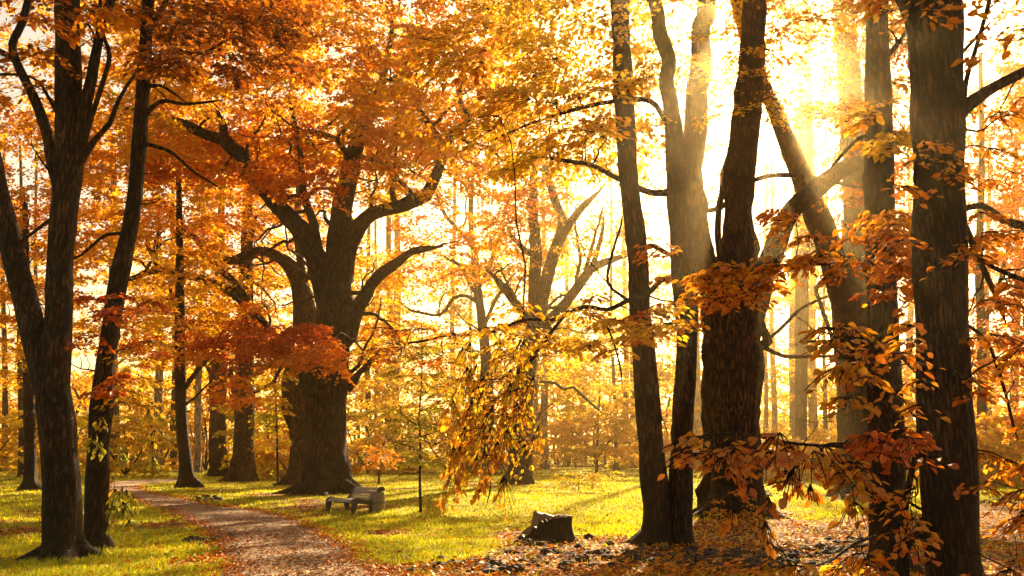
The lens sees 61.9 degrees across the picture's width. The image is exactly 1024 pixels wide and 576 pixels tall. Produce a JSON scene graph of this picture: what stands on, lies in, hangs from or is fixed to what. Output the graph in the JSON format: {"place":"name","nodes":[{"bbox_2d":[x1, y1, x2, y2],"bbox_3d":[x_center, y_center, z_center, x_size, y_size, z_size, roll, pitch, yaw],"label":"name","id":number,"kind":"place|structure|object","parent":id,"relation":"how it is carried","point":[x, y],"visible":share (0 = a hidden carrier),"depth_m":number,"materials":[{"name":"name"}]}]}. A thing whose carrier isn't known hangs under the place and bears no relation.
{"place":"outdoors","nodes":[
{"label":"outdoors","id":0,"kind":"place"},
{"bbox_2d":[109,479,384,575],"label":"path","id":1,"kind":"structure","parent":0,"point":[173,503],"depth_m":17.71,"materials":[{"name":"brown gravel"}]},
{"bbox_2d":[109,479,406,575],"bbox_3d":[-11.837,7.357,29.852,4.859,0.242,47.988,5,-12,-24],"label":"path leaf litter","id":2,"kind":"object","parent":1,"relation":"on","point":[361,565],"visible":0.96,"depth_m":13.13,"materials":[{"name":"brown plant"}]},
{"bbox_2d":[0,236,836,406],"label":"wood crowns","id":3,"kind":"object","parent":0,"point":[789,299],"visible":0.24,"depth_m":86.63,"materials":[{"name":"orange plant"}]},
{"bbox_2d":[0,467,1023,575],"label":"grass","id":4,"kind":"structure","parent":0,"point":[65,569],"depth_m":20.44,"materials":[{"name":"green plant"}]},
{"bbox_2d":[0,455,1023,575],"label":"ground","id":5,"kind":"structure","parent":0,"point":[777,531],"depth_m":21.40,"materials":[{"name":"green plant"}]},
{"bbox_2d":[0,138,13,470],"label":"forest tree","id":6,"kind":"object","parent":5,"relation":"on","point":[5,406],"visible":0.21,"depth_m":77.30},
{"bbox_2d":[0,414,40,474],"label":"bush","id":7,"kind":"object","parent":5,"relation":"on","point":[7,446],"visible":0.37,"depth_m":64.68,"materials":[{"name":"brown plant"}]},
{"bbox_2d":[28,138,45,468],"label":"forest tree","id":8,"kind":"object","parent":5,"relation":"on","point":[36,272],"visible":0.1,"depth_m":77.17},
{"bbox_2d":[7,138,87,475],"bbox_3d":[-32.234,0.092,59.158,12.298,26.145,4.217,-10,-15,41],"label":"forest tree","id":9,"kind":"object","parent":5,"relation":"on","point":[20,430],"visible":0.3,"depth_m":60.01,"materials":[{"name":"brown plant"}]},
{"bbox_2d":[3,408,111,475],"bbox_3d":[-32.629,11.114,61.203,7.717,5.304,10.826,4,-12,-21],"label":"bush","id":10,"kind":"object","parent":5,"relation":"on","point":[15,421],"visible":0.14,"depth_m":59.42,"materials":[{"name":"brown plant"}]},
{"bbox_2d":[0,0,125,489],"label":"forest tree","id":11,"kind":"object","parent":5,"relation":"on","point":[30,481],"visible":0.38,"depth_m":37.34,"materials":[{"name":"brown plant"}]},
{"bbox_2d":[0,0,182,563],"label":"beech tree","id":12,"kind":"object","parent":5,"relation":"on","point":[68,148],"visible":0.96,"depth_m":14.01,"materials":[{"name":"brown plant"}]},
{"bbox_2d":[108,138,130,471],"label":"forest tree","id":13,"kind":"object","parent":5,"relation":"on","point":[116,407],"visible":0.06,"depth_m":78.03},
{"bbox_2d":[100,487,140,556],"bbox_3d":[-6.200,3.870,13.428,0.488,1.437,0.765,10,-15,-41],"label":"shoot","id":14,"kind":"object","parent":5,"relation":"on","point":[118,516],"visible":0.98,"depth_m":13.48,"materials":[{"name":"green plant"}]},
{"bbox_2d":[76,413,177,477],"bbox_3d":[-26.280,10.658,57.306,8.239,4.715,8.715,0,-11,0],"label":"bush","id":15,"kind":"object","parent":5,"relation":"on","point":[135,423],"visible":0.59,"depth_m":56.64,"materials":[{"name":"brown plant"}]},
{"bbox_2d":[73,0,241,487],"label":"forest tree","id":16,"kind":"object","parent":5,"relation":"on","point":[187,477],"visible":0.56,"depth_m":39.40,"materials":[{"name":"brown plant"}]},
{"bbox_2d":[114,390,204,471],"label":"bush","id":17,"kind":"object","parent":5,"relation":"on","point":[167,417],"visible":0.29,"depth_m":78.41,"materials":[{"name":"brown plant"}]},
{"bbox_2d":[115,159,208,471],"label":"forest tree","id":18,"kind":"object","parent":5,"relation":"on","point":[158,395],"visible":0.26,"depth_m":76.53,"materials":[{"name":"orange plant"}]},
{"bbox_2d":[139,165,207,468],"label":"forest tree","id":19,"kind":"object","parent":5,"relation":"on","point":[173,453],"visible":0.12,"depth_m":84.69,"materials":[{"name":"brown plant"}]},
{"bbox_2d":[149,140,233,472],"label":"forest tree","id":20,"kind":"object","parent":5,"relation":"on","point":[197,468],"visible":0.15,"depth_m":72.34,"materials":[{"name":"brown plant"}]},
{"bbox_2d":[27,48,360,486],"bbox_3d":[-18.991,-2.045,47.312,22.906,25.940,17.185,0,-11,0],"label":"oak tree","id":21,"kind":"object","parent":5,"relation":"on","point":[251,310],"visible":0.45,"depth_m":44.93,"materials":[{"name":"orange plant"}]},
{"bbox_2d":[179,536,217,546],"bbox_3d":[-5.556,4.625,15.459,0.680,0.183,1.590,10,-15,-42],"label":"earth mound","id":22,"kind":"object","parent":5,"relation":"on","point":[188,539],"visible":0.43,"depth_m":15.55,"materials":[{"name":"soil"}]},
{"bbox_2d":[63,0,338,549],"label":"beech tree","id":23,"kind":"object","parent":5,"relation":"on","point":[97,482],"visible":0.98,"depth_m":14.64,"materials":[{"name":"brown plant"}]},
{"bbox_2d":[174,396,232,469],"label":"bush","id":24,"kind":"object","parent":5,"relation":"on","point":[204,419],"visible":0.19,"depth_m":80.86,"materials":[{"name":"brown plant"}]},
{"bbox_2d":[192,494,222,501],"bbox_3d":[-10.549,7.304,29.552,0.966,0.228,2.894,4,-12,-22],"label":"earth mound","id":25,"kind":"object","parent":5,"relation":"on","point":[215,497],"visible":0.76,"depth_m":29.11,"materials":[{"name":"soil"}]},
{"bbox_2d":[120,104,301,476],"bbox_3d":[-21.006,-0.047,59.232,15.993,26.520,14.356,0,-11,0],"label":"forest tree","id":26,"kind":"object","parent":5,"relation":"on","point":[217,423],"visible":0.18,"depth_m":60.58,"materials":[{"name":"orange plant"}]},
{"bbox_2d":[209,401,287,475],"bbox_3d":[-17.875,10.829,61.551,8.762,6.072,8.689,0,-11,0],"label":"bush","id":27,"kind":"object","parent":5,"relation":"on","point":[230,431],"visible":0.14,"depth_m":60.21,"materials":[{"name":"brown plant"}]},
{"bbox_2d":[254,422,289,478],"bbox_3d":[-14.452,10.693,55.514,6.900,3.988,9.186,0,-11,0],"label":"bush","id":28,"kind":"object","parent":5,"relation":"on","point":[264,458],"visible":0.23,"depth_m":53.75,"materials":[{"name":"brown plant"}]},
{"bbox_2d":[247,370,298,481],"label":"sapling","id":29,"kind":"object","parent":5,"relation":"on","point":[275,395],"visible":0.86,"depth_m":43.17,"materials":[{"name":"brown plant"}]},
{"bbox_2d":[158,30,425,481],"bbox_3d":[-14.182,-1.560,51.249,19.374,26.437,18.347,0,-11,0],"label":"forest tree","id":30,"kind":"object","parent":5,"relation":"on","point":[242,467],"visible":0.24,"depth_m":49.46,"materials":[{"name":"orange plant"}]},
{"bbox_2d":[96,0,541,495],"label":"oak tree","id":31,"kind":"object","parent":5,"relation":"on","point":[328,379],"visible":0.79,"depth_m":34.26,"materials":[{"name":"orange plant"}]},
{"bbox_2d":[325,486,384,513],"bbox_3d":[-4.508,6.104,24.514,1.283,0.778,1.128,-10,-15,42],"label":"park bench","id":32,"kind":"object","parent":5,"relation":"on","point":[354,498],"visible":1,"depth_m":24.50,"materials":[{"name":"brown wood"}]},
{"bbox_2d":[368,492,385,512],"bbox_3d":[-3.864,6.134,24.387,0.499,0.578,0.499,0,-11,0],"label":"litter bin","id":33,"kind":"object","parent":5,"relation":"on","point":[378,502],"visible":0.86,"depth_m":24.21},
{"bbox_2d":[352,444,406,484],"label":"sapling","id":34,"kind":"object","parent":5,"relation":"on","point":[377,457],"visible":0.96,"depth_m":42.08,"materials":[{"name":"brown plant"}]},
{"bbox_2d":[350,172,411,462],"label":"forest tree","id":35,"kind":"object","parent":5,"relation":"on","point":[368,396],"visible":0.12,"depth_m":99.76,"materials":[{"name":"brown plant"}]},
{"bbox_2d":[346,407,417,473],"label":"bush","id":36,"kind":"object","parent":5,"relation":"on","point":[352,449],"visible":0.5,"depth_m":68.43,"materials":[{"name":"brown plant"}]},
{"bbox_2d":[351,176,420,462],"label":"forest tree","id":37,"kind":"object","parent":5,"relation":"on","point":[375,253],"visible":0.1,"depth_m":102.19,"materials":[{"name":"orange plant"}]},
{"bbox_2d":[351,155,437,464],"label":"forest tree","id":38,"kind":"object","parent":5,"relation":"on","point":[388,235],"visible":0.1,"depth_m":102.58,"materials":[{"name":"brown plant"}]},
{"bbox_2d":[354,399,450,470],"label":"bush","id":39,"kind":"object","parent":5,"relation":"on","point":[372,425],"visible":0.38,"depth_m":76.85,"materials":[{"name":"brown plant"}]},
{"bbox_2d":[374,154,438,465],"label":"forest tree","id":40,"kind":"object","parent":5,"relation":"on","point":[396,233],"visible":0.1,"depth_m":101.27,"materials":[{"name":"brown plant"}]},
{"bbox_2d":[374,325,471,512],"bbox_3d":[-2.262,3.576,22.950,2.647,5.686,4.187,3,-11,-14],"label":"sapling","id":41,"kind":"object","parent":5,"relation":"on","point":[435,408],"visible":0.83,"depth_m":22.69,"materials":[{"name":"brown plant"}]},
{"bbox_2d":[395,415,499,472],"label":"bush","id":42,"kind":"object","parent":5,"relation":"on","point":[440,450],"visible":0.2,"depth_m":72.62,"materials":[{"name":"yellow plant"}]},
{"bbox_2d":[405,140,498,457],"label":"forest tree","id":43,"kind":"object","parent":5,"relation":"on","point":[452,326],"visible":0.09,"depth_m":102.13,"materials":[{"name":"brown plant"}]},
{"bbox_2d":[364,70,569,474],"bbox_3d":[-3.056,0.033,59.219,13.805,27.674,26.436,0,-11,0],"label":"forest tree","id":44,"kind":"object","parent":5,"relation":"on","point":[477,299],"visible":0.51,"depth_m":56.63,"materials":[{"name":"yellow plant"}]},
{"bbox_2d":[432,156,510,401],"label":"forest tree","id":45,"kind":"object","parent":5,"relation":"on","point":[471,315],"visible":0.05,"depth_m":101.55,"materials":[{"name":"orange plant"}]},
{"bbox_2d":[442,415,545,473],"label":"bush","id":46,"kind":"object","parent":5,"relation":"on","point":[534,456],"visible":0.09,"depth_m":71.45,"materials":[{"name":"yellow plant"}]},
{"bbox_2d":[353,450,638,468],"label":"bushes","id":47,"kind":"object","parent":5,"relation":"on","point":[605,460],"visible":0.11,"depth_m":86.21,"materials":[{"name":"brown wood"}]},
{"bbox_2d":[0,481,1023,575],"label":"fallen leaves","id":48,"kind":"object","parent":5,"relation":"on","point":[648,570],"visible":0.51,"depth_m":13.99,"materials":[{"name":"brown plant"}]},
{"bbox_2d":[0,334,1023,468],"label":"wood","id":49,"kind":"object","parent":5,"relation":"on","point":[783,428],"depth_m":97.38,"materials":[{"name":"yellow plant"}]},
{"bbox_2d":[350,0,713,546],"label":"forked tree","id":50,"kind":"object","parent":5,"relation":"on","point":[667,511],"visible":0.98,"depth_m":15.55,"materials":[{"name":"brown plant"}]},
{"bbox_2d":[489,137,590,469],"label":"forest tree","id":51,"kind":"object","parent":5,"relation":"on","point":[535,407],"visible":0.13,"depth_m":81.33,"materials":[{"name":"orange plant"}]},
{"bbox_2d":[512,511,578,543],"bbox_3d":[0.612,4.533,16.002,1.374,0.630,0.881,2,-9,-8],"label":"tree stump","id":52,"kind":"object","parent":5,"relation":"on","point":[557,527],"visible":0.75,"depth_m":15.76,"materials":[{"name":"brown wood"}]},
{"bbox_2d":[492,138,602,468],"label":"forest tree","id":53,"kind":"object","parent":5,"relation":"on","point":[544,401],"visible":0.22,"depth_m":85.32,"materials":[{"name":"brown plant"}]},
{"bbox_2d":[453,36,665,484],"bbox_3d":[3.429,-0.519,50.386,13.209,23.954,21.301,0,-11,0],"label":"oak tree","id":54,"kind":"object","parent":5,"relation":"on","point":[539,287],"visible":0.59,"depth_m":45.05,"materials":[{"name":"orange plant"}]},
{"bbox_2d":[517,143,610,465],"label":"forest tree","id":55,"kind":"object","parent":5,"relation":"on","point":[566,286],"visible":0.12,"depth_m":101.80,"materials":[{"name":"orange plant"}]},
{"bbox_2d":[535,383,638,473],"bbox_3d":[6.316,10.688,64.150,9.648,7.374,11.593,0,-11,0],"label":"bush","id":56,"kind":"object","parent":5,"relation":"on","point":[565,429],"visible":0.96,"depth_m":62.07,"materials":[{"name":"brown plant"}]},
{"bbox_2d":[550,470,625,489],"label":"bush","id":57,"kind":"object","parent":5,"relation":"on","point":[565,481],"visible":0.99,"depth_m":35.22,"materials":[{"name":"yellow plant"}]},
{"bbox_2d":[558,145,674,469],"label":"forest tree","id":58,"kind":"object","parent":5,"relation":"on","point":[663,375],"visible":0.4,"depth_m":79.26,"materials":[{"name":"orange plant"}]},
{"bbox_2d":[595,211,663,463],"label":"forest tree","id":59,"kind":"object","parent":5,"relation":"on","point":[623,244],"visible":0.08,"depth_m":101.04,"materials":[{"name":"brown plant"}]},
{"bbox_2d":[586,134,675,467],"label":"forest tree","id":60,"kind":"object","parent":5,"relation":"on","point":[632,396],"visible":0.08,"depth_m":93.18,"materials":[{"name":"brown plant"}]},
{"bbox_2d":[604,407,702,469],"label":"bush","id":61,"kind":"object","parent":5,"relation":"on","point":[665,442],"visible":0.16,"depth_m":81.30,"materials":[{"name":"brown plant"}]},
{"bbox_2d":[665,414,702,469],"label":"bush","id":62,"kind":"object","parent":5,"relation":"on","point":[696,464],"visible":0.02,"depth_m":80.87,"materials":[{"name":"brown plant"}]},
{"bbox_2d":[675,171,712,467],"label":"forest tree","id":63,"kind":"object","parent":5,"relation":"on","point":[697,418],"visible":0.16,"depth_m":84.58,"materials":[{"name":"brown plant"}]},
{"bbox_2d":[407,490,1022,574],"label":"fallen leaves","id":64,"kind":"object","parent":5,"relation":"on","point":[756,560],"visible":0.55,"depth_m":13.27,"materials":[{"name":"orange plant"}]},
{"bbox_2d":[704,486,761,522],"bbox_3d":[4.928,5.057,18.997,1.513,1.284,1.387,0,-11,0],"label":"shoot","id":65,"kind":"object","parent":5,"relation":"on","point":[717,509],"visible":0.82,"depth_m":19.07,"materials":[{"name":"brown plant"}]},
{"bbox_2d":[605,0,909,519],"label":"oak tree","id":66,"kind":"object","parent":5,"relation":"on","point":[733,346],"visible":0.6,"depth_m":23.95,"materials":[{"name":"brown plant"}]},
{"bbox_2d":[757,128,773,440],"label":"forest tree","id":67,"kind":"object","parent":5,"relation":"on","point":[765,422],"visible":0.36,"depth_m":99.89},
{"bbox_2d":[760,128,782,438],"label":"forest tree","id":68,"kind":"object","parent":5,"relation":"on","point":[774,418],"visible":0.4,"depth_m":99.89,"materials":[{"name":"brown plant"}]},
{"bbox_2d":[638,0,912,461],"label":"forest tree","id":69,"kind":"object","parent":5,"relation":"on","point":[801,365],"visible":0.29,"depth_m":62.17,"materials":[{"name":"yellow plant"}]},
{"bbox_2d":[781,129,794,457],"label":"forest tree","id":70,"kind":"object","parent":5,"relation":"on","point":[792,346],"visible":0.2,"depth_m":99.99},
{"bbox_2d":[761,436,836,481],"bbox_3d":[16.912,10.338,51.467,9.479,3.147,8.759,0,-11,0],"label":"bush","id":71,"kind":"object","parent":5,"relation":"on","point":[808,450],"visible":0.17,"depth_m":49.30,"materials":[{"name":"brown plant"}]},
{"bbox_2d":[807,127,817,440],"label":"forest tree","id":72,"kind":"object","parent":5,"relation":"on","point":[812,410],"visible":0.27,"depth_m":99.32,"materials":[{"name":"brown plant"}]},
{"bbox_2d":[807,427,836,471],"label":"bush","id":73,"kind":"object","parent":5,"relation":"on","point":[823,436],"visible":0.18,"depth_m":64.39,"materials":[{"name":"brown plant"}]},
{"bbox_2d":[813,127,832,442],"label":"forest tree","id":74,"kind":"object","parent":5,"relation":"on","point":[825,388],"visible":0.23,"depth_m":94.22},
{"bbox_2d":[653,0,1023,575],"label":"beech tree","id":75,"kind":"object","parent":5,"relation":"on","point":[944,452],"visible":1,"depth_m":8.64,"materials":[{"name":"brown plant"}]},
{"bbox_2d":[713,0,975,499],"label":"oak tree","id":76,"kind":"object","parent":5,"relation":"on","point":[817,215],"visible":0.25,"depth_m":33.92,"materials":[{"name":"brown plant"}]},
{"bbox_2d":[672,0,1023,573],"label":"beech tree","id":77,"kind":"object","parent":5,"relation":"on","point":[883,223],"visible":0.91,"depth_m":11.57,"materials":[{"name":"brown plant"}]},
{"bbox_2d":[904,148,913,449],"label":"forest tree","id":78,"kind":"object","parent":5,"relation":"on","point":[911,319],"visible":0.12,"depth_m":100.98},
{"bbox_2d":[905,422,918,477],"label":"bush","id":79,"kind":"object","parent":5,"relation":"on","point":[911,425],"visible":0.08,"depth_m":59.95,"materials":[{"name":"brown plant"}]},
{"bbox_2d":[895,94,1016,427],"bbox_3d":[32.137,-2.740,65.526,12.564,34.152,22.369,-6,-13,29],"label":"forest tree","id":80,"kind":"object","parent":5,"relation":"on","point":[908,308],"visible":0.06,"depth_m":64.31,"materials":[{"name":"brown plant"}]},
{"bbox_2d":[906,52,1023,482],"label":"forest tree","id":81,"kind":"object","parent":5,"relation":"on","point":[981,352],"visible":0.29,"depth_m":48.76,"materials":[{"name":"brown plant"}]},
{"bbox_2d":[912,412,1023,485],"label":"bush","id":82,"kind":"object","parent":5,"relation":"on","point":[992,440],"visible":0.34,"depth_m":41.05,"materials":[{"name":"brown plant"}]},
{"bbox_2d":[984,138,994,428],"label":"forest tree","id":83,"kind":"object","parent":5,"relation":"on","point":[990,161],"visible":0.12,"depth_m":100.22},
{"bbox_2d":[980,0,1023,437],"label":"forest tree","id":84,"kind":"object","parent":5,"relation":"on","point":[1018,262],"visible":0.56,"depth_m":41.70,"materials":[{"name":"brown plant"}]},
{"bbox_2d":[1000,139,1020,460],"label":"forest tree","id":85,"kind":"object","parent":5,"relation":"on","point":[1014,334],"visible":0.14,"depth_m":76.20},
{"bbox_2d":[0,0,1023,454],"label":"sky","id":86,"kind":"structure","parent":0,"point":[710,179],"materials":[{"name":"white"}]}
]}

